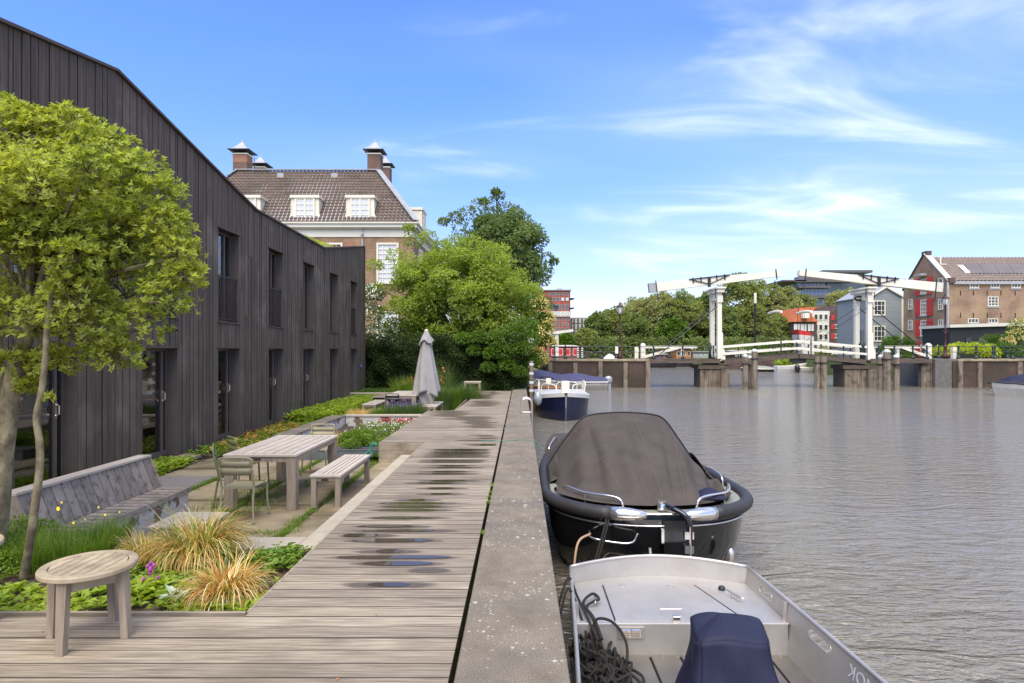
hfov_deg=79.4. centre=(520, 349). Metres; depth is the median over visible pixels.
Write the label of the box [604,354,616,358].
white cruiser
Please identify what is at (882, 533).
canal water
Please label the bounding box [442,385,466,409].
bush
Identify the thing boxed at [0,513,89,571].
leafy shrub
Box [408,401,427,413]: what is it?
bush
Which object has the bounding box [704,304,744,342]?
broadleaf tree
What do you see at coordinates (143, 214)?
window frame
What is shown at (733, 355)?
houseboat
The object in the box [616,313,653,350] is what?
broadleaf tree
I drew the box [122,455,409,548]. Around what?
concrete edging
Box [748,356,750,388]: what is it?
mooring pile
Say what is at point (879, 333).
window
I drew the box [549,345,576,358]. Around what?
houseboat
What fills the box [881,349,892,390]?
mooring pile
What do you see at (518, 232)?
dark tree
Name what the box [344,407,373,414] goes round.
ornamental grass tuft
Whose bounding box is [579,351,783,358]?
quay bank
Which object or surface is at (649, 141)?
sky
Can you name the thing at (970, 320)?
window
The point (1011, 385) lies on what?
dinghy
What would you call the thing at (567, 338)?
broadleaf tree
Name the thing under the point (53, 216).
garden tree
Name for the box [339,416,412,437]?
pink flower bed
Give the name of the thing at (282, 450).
dining table
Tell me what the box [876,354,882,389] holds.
mooring pile
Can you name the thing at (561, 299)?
red brick tower
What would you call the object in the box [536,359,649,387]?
bridge abutment
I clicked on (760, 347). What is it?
bush
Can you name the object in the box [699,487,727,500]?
folded blue cloth
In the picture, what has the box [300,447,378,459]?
zinc planter
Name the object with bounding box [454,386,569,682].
quay wall
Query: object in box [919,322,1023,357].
black shed
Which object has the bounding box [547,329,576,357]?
distant drawbridge
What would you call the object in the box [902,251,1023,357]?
brick warehouse
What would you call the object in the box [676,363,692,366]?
dark barge
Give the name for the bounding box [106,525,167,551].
ornamental grass
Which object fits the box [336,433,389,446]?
groundcover
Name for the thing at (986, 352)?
chartreuse hedge
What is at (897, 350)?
white barrier
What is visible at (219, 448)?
groundcover
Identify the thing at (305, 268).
window frame
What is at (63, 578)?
round side table
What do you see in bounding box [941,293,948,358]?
street lamp
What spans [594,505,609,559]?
mooring strap
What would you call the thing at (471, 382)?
corner table
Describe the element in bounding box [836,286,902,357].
grey wooden house
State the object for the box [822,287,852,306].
broadleaf tree
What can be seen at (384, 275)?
window
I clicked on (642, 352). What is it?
white barrier
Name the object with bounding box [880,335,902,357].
shrub
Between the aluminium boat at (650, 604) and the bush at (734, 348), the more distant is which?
the bush at (734, 348)
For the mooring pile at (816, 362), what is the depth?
44.44 m
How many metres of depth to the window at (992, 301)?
64.96 m
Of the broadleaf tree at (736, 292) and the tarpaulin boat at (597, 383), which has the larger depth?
the broadleaf tree at (736, 292)
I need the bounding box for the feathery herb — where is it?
[0,489,149,575]
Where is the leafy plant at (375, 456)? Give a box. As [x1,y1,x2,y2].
[367,452,378,460]
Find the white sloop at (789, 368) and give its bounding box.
[773,363,806,371]
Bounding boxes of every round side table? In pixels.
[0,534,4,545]
[35,550,138,656]
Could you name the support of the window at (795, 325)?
in the orange roof house at (807, 322)
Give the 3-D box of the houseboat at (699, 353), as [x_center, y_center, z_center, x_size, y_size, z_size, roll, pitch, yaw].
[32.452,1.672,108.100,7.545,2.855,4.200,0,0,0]
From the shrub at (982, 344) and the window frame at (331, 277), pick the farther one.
the shrub at (982, 344)
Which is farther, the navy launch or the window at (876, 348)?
the window at (876, 348)
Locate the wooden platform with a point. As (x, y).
(206, 514)
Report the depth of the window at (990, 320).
64.93 m
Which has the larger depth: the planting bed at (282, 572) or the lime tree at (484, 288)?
the lime tree at (484, 288)
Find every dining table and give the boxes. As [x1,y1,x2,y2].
[223,435,337,509]
[384,391,417,405]
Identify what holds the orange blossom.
attached to the bush at (407, 386)
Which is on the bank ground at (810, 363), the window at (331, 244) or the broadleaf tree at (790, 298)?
the broadleaf tree at (790, 298)
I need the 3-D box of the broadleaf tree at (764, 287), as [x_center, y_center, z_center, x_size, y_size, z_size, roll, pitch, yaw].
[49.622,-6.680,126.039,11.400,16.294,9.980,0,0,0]
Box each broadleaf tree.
[554,332,575,344]
[572,327,598,350]
[582,310,615,349]
[602,305,631,348]
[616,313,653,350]
[621,296,658,331]
[640,291,683,345]
[654,317,692,345]
[659,289,708,344]
[695,291,715,349]
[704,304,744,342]
[715,272,769,342]
[740,279,789,341]
[759,313,790,350]
[764,285,804,315]
[794,293,817,307]
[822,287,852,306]
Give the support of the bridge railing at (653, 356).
on the bridge abutment at (628, 373)
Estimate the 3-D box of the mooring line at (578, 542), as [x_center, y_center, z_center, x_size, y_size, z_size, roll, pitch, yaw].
[0.679,2.460,6.991,0.061,0.683,0.402,0,0,37]
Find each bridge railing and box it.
[545,345,714,358]
[553,345,670,357]
[876,345,1023,358]
[900,345,1009,357]
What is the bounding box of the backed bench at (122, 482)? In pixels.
[9,455,190,540]
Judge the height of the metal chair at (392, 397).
0.836 m
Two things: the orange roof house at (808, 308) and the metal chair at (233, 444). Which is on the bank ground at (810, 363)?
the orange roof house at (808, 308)
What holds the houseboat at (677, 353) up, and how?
on the canal water
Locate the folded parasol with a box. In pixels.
[412,329,440,410]
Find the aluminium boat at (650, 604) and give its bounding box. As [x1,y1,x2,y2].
[569,548,887,682]
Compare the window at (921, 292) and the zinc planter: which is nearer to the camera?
the zinc planter
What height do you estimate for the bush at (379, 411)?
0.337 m
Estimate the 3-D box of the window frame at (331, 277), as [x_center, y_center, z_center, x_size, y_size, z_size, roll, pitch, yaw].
[-7.018,-1.700,22.480,0.064,2.100,0.960,0,0,0]
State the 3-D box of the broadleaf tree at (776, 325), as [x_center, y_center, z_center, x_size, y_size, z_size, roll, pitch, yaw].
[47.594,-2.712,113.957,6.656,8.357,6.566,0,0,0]
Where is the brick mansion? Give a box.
[226,140,435,346]
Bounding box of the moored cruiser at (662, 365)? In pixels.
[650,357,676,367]
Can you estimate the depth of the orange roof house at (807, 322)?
110.00 m
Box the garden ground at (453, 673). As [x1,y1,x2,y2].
[195,399,510,682]
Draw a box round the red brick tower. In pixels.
[534,288,574,352]
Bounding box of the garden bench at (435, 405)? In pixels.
[421,401,442,410]
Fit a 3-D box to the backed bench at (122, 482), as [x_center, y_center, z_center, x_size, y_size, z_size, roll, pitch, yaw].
[-4.731,1.823,7.100,0.697,0.855,2.200,0,0,0]
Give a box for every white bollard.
[634,347,638,358]
[951,347,956,358]
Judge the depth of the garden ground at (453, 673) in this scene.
5.66 m
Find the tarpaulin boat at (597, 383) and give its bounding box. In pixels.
[533,369,611,389]
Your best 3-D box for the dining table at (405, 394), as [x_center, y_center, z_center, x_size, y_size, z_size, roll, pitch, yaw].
[-3.730,1.780,20.150,0.980,0.740,2.100,0,0,0]
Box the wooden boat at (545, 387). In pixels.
[528,376,560,405]
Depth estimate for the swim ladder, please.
16.97 m
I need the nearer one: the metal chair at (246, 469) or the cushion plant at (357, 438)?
the metal chair at (246, 469)
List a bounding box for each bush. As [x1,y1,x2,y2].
[363,404,390,413]
[387,374,414,392]
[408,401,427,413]
[429,385,456,410]
[435,360,463,391]
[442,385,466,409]
[448,380,486,403]
[724,347,742,351]
[741,341,777,354]
[772,359,795,365]
[814,345,835,355]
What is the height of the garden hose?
0.309 m
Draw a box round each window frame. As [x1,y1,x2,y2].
[142,214,166,315]
[218,231,230,321]
[269,251,275,325]
[303,265,307,328]
[330,275,332,331]
[330,349,332,399]
[351,349,351,390]
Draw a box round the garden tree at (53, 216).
[0,91,211,550]
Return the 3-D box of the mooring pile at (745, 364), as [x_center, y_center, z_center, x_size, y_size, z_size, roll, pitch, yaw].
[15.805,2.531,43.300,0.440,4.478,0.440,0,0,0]
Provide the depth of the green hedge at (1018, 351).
51.21 m
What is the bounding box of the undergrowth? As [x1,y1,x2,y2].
[589,335,793,358]
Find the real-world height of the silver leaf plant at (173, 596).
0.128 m
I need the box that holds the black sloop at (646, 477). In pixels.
[539,411,753,564]
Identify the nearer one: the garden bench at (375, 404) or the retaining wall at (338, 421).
the retaining wall at (338, 421)
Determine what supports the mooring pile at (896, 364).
in the canal water
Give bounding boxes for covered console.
[675,612,778,682]
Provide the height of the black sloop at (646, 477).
2.328 m
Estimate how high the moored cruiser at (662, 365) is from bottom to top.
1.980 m
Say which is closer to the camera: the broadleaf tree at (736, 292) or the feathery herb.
the feathery herb
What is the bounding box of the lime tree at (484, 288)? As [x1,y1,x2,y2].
[365,222,555,348]
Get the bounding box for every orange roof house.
[782,308,817,352]
[804,307,819,310]
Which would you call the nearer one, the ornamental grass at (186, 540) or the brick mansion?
the ornamental grass at (186, 540)
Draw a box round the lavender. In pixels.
[380,397,428,413]
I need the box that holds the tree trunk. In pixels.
[18,290,56,580]
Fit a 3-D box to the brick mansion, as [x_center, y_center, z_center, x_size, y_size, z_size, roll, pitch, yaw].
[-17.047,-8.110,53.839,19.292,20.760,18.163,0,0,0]
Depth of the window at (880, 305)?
76.94 m
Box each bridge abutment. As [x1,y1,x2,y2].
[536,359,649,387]
[918,359,1023,387]
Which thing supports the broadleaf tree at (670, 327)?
on the quay bank
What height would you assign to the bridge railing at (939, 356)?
1.040 m
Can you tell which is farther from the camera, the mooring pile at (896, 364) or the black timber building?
the mooring pile at (896, 364)
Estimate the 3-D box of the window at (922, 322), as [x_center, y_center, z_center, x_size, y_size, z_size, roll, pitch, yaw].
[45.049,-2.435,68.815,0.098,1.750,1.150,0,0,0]
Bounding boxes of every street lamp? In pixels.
[616,302,623,358]
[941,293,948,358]
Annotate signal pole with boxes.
[754,293,756,348]
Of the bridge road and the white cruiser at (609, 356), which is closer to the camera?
the bridge road
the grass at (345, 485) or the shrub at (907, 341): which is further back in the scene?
the shrub at (907, 341)
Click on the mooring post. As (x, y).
(531, 374)
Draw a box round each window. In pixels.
[323,243,342,245]
[376,243,398,283]
[376,311,398,341]
[794,324,799,329]
[801,324,805,330]
[808,324,813,330]
[873,300,885,315]
[873,326,885,341]
[874,347,882,357]
[908,299,912,309]
[908,320,912,329]
[920,279,926,293]
[920,299,926,314]
[920,320,926,335]
[938,299,942,309]
[968,318,978,322]
[969,284,978,287]
[988,297,998,305]
[988,318,997,322]
[990,284,999,287]
[1011,284,1020,287]
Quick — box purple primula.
[130,561,181,600]
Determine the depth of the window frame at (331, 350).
22.90 m
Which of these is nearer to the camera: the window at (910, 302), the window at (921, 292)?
the window at (921, 292)
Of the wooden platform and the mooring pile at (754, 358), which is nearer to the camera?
the wooden platform
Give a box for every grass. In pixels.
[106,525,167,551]
[116,499,277,576]
[127,533,179,572]
[163,537,280,610]
[185,458,379,536]
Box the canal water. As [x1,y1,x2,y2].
[529,367,1023,682]
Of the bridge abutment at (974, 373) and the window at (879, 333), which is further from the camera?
the window at (879, 333)
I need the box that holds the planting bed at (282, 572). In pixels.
[0,426,403,610]
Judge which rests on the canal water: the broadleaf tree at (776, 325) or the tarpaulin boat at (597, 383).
the tarpaulin boat at (597, 383)
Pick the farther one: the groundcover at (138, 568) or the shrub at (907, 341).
the shrub at (907, 341)
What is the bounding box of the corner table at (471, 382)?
[464,381,480,392]
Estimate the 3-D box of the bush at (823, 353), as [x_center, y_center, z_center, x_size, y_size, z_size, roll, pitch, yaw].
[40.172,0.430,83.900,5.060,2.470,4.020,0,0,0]
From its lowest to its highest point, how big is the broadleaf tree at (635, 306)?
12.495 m
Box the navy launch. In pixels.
[534,378,589,420]
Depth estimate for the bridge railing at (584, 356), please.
48.54 m
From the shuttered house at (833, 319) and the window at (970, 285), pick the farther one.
the shuttered house at (833, 319)
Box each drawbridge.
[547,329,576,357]
[632,269,943,387]
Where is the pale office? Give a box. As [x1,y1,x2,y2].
[570,318,587,334]
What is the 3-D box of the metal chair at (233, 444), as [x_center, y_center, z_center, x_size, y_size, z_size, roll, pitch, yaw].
[-4.212,1.734,9.539,0.530,0.836,0.477,0,0,-42]
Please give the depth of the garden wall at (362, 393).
24.60 m
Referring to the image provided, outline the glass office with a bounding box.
[765,270,876,306]
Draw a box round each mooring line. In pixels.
[482,440,544,449]
[573,533,590,563]
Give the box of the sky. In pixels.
[0,0,1023,349]
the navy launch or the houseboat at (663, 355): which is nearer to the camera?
the navy launch
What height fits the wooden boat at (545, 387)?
1.740 m
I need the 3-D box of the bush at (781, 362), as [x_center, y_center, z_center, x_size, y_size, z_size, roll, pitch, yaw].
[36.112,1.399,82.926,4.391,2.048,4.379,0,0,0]
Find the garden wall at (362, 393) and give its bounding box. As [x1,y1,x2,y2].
[350,392,391,395]
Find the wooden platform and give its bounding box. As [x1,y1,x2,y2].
[148,512,229,536]
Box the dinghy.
[975,374,1023,395]
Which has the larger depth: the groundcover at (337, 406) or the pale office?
the pale office
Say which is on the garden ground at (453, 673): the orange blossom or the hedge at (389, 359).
the hedge at (389, 359)
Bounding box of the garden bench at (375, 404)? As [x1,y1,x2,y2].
[362,400,384,412]
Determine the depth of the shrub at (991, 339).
54.69 m
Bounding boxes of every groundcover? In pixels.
[0,541,312,583]
[0,573,278,610]
[152,455,198,474]
[188,420,312,455]
[206,422,303,452]
[210,422,301,446]
[281,394,379,424]
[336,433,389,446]
[351,387,459,391]
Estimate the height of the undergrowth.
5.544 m
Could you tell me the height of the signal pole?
8.385 m
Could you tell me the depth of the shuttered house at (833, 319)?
112.00 m
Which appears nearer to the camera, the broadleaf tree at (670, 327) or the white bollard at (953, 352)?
the white bollard at (953, 352)
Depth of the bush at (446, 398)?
21.70 m
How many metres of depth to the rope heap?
5.15 m
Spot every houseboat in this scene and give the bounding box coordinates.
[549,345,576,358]
[657,354,668,357]
[671,348,692,357]
[691,351,715,357]
[726,350,750,357]
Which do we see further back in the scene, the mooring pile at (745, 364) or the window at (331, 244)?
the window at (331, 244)
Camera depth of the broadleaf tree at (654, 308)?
120.06 m
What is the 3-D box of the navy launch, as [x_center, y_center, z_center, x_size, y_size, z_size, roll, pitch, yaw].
[1.772,2.185,26.890,2.280,2.030,5.820,0,0,0]
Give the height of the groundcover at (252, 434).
0.171 m
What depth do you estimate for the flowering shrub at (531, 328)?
27.31 m
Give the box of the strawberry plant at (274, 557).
[247,542,301,573]
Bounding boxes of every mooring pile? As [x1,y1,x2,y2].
[741,354,749,389]
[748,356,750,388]
[750,349,758,389]
[813,356,820,388]
[820,356,828,388]
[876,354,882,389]
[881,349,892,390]
[891,354,901,389]
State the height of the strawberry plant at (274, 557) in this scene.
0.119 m
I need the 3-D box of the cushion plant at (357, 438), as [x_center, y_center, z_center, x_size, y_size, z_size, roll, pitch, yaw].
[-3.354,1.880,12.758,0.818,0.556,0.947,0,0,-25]
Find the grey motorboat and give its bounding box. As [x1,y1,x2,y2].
[794,364,812,372]
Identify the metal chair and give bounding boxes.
[211,443,252,507]
[218,457,269,524]
[227,436,270,488]
[300,424,334,475]
[385,393,399,408]
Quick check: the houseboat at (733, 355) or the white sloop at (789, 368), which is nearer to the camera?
the white sloop at (789, 368)
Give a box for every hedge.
[365,332,528,398]
[932,341,1002,357]
[983,341,1023,357]
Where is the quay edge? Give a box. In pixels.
[727,360,776,368]
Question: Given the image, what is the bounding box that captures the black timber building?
[0,17,365,488]
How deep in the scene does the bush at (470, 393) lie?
22.29 m
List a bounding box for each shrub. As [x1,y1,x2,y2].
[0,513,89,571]
[365,283,438,345]
[452,294,558,384]
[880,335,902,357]
[899,336,917,357]
[965,340,999,357]
[978,333,1017,357]
[997,318,1023,347]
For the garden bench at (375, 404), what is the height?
0.450 m
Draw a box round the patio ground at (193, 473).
[139,406,453,537]
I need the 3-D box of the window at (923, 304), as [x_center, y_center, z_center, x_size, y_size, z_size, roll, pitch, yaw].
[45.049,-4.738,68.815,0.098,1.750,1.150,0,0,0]
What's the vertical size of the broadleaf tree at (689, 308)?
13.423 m
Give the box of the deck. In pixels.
[0,391,511,682]
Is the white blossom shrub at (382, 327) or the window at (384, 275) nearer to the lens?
the white blossom shrub at (382, 327)
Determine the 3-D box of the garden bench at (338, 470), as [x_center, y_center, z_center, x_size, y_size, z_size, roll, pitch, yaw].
[-2.650,1.925,9.190,0.420,0.450,1.660,0,0,0]
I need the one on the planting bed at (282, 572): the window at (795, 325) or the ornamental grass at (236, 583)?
the ornamental grass at (236, 583)
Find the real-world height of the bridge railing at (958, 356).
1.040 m
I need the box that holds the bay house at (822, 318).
[810,311,829,348]
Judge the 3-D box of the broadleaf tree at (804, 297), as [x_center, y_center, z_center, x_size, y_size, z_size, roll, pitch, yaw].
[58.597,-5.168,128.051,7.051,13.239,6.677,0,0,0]
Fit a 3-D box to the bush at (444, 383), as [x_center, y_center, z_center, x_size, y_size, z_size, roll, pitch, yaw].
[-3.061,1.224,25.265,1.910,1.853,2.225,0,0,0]
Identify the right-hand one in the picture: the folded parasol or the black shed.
the black shed
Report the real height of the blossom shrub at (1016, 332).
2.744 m
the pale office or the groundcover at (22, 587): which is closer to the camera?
the groundcover at (22, 587)
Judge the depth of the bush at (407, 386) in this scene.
23.95 m
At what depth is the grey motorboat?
74.97 m
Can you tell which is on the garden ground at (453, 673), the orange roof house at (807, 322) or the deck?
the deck
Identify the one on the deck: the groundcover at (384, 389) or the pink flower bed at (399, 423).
the groundcover at (384, 389)
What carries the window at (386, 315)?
in the brick mansion
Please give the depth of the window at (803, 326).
109.94 m
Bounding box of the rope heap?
[558,577,644,682]
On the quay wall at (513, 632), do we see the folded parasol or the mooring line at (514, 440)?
the mooring line at (514, 440)
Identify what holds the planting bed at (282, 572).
on the garden ground at (453, 673)
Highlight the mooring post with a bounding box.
[529,361,533,416]
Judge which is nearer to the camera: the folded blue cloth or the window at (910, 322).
the folded blue cloth
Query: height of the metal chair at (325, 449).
0.836 m
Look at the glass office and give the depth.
210.00 m
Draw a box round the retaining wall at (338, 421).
[272,414,421,436]
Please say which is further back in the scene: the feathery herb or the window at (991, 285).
the window at (991, 285)
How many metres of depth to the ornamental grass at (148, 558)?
5.51 m
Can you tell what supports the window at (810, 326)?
in the orange roof house at (807, 322)
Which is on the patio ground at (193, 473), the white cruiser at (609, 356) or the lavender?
the lavender
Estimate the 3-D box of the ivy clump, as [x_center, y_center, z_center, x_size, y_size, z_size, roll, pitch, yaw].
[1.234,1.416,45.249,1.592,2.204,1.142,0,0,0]
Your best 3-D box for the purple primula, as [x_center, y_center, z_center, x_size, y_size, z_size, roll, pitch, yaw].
[-2.915,1.788,4.842,0.448,0.253,0.555,0,0,-27]
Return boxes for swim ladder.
[520,397,532,429]
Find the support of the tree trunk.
on the planting bed at (282, 572)
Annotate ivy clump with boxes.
[529,364,547,377]
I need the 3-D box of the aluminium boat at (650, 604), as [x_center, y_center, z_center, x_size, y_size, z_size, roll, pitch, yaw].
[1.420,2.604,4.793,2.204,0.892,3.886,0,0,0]
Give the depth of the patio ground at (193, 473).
9.21 m
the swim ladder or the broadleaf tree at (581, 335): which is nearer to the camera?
the swim ladder
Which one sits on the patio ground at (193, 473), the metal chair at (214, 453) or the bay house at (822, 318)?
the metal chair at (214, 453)
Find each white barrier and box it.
[640,343,696,357]
[885,343,931,358]
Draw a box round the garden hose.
[364,442,376,456]
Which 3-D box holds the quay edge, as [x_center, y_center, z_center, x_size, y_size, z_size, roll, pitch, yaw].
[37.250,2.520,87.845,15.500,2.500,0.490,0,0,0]
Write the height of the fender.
0.560 m
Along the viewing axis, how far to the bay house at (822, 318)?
112.00 m
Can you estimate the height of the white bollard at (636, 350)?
0.920 m
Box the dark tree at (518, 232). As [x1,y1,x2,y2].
[437,186,559,329]
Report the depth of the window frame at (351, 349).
25.54 m
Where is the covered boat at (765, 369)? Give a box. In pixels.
[741,366,773,371]
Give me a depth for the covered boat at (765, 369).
78.32 m
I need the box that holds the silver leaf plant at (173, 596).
[157,585,195,601]
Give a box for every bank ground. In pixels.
[692,357,726,364]
[787,357,892,379]
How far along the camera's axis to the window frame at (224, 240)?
14.56 m
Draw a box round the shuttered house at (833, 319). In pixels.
[813,305,836,349]
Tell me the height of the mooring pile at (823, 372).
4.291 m
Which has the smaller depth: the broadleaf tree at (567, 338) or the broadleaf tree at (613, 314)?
the broadleaf tree at (567, 338)
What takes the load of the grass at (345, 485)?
on the patio ground at (193, 473)
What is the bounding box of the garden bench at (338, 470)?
[310,454,369,507]
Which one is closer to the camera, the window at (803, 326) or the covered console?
the covered console
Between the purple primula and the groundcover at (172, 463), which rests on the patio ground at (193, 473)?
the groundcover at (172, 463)
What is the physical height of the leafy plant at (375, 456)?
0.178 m
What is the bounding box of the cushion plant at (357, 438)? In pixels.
[337,427,377,448]
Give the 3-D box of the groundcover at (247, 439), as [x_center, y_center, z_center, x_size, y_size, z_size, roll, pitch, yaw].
[-5.959,2.043,14.808,1.320,0.183,4.505,0,0,0]
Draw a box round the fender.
[533,391,541,405]
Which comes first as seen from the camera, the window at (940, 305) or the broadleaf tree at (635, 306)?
the window at (940, 305)
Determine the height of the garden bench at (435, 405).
0.450 m
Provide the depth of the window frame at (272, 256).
17.47 m
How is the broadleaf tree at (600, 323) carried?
on the quay bank
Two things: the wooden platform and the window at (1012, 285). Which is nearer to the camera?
the wooden platform
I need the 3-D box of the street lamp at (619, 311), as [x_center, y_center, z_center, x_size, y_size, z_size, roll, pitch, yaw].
[7.436,-1.475,46.150,0.522,4.310,0.522,0,0,45]
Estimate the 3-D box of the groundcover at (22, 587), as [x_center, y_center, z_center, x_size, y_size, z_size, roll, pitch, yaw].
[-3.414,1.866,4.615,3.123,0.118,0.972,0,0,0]
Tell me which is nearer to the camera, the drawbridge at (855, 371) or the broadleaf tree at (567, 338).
the drawbridge at (855, 371)
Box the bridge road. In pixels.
[900,358,1023,387]
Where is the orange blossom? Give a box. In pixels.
[403,367,444,387]
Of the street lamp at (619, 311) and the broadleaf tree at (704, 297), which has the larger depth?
the broadleaf tree at (704, 297)
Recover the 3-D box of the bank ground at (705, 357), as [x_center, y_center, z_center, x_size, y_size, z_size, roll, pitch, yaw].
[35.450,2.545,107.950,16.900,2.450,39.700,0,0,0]

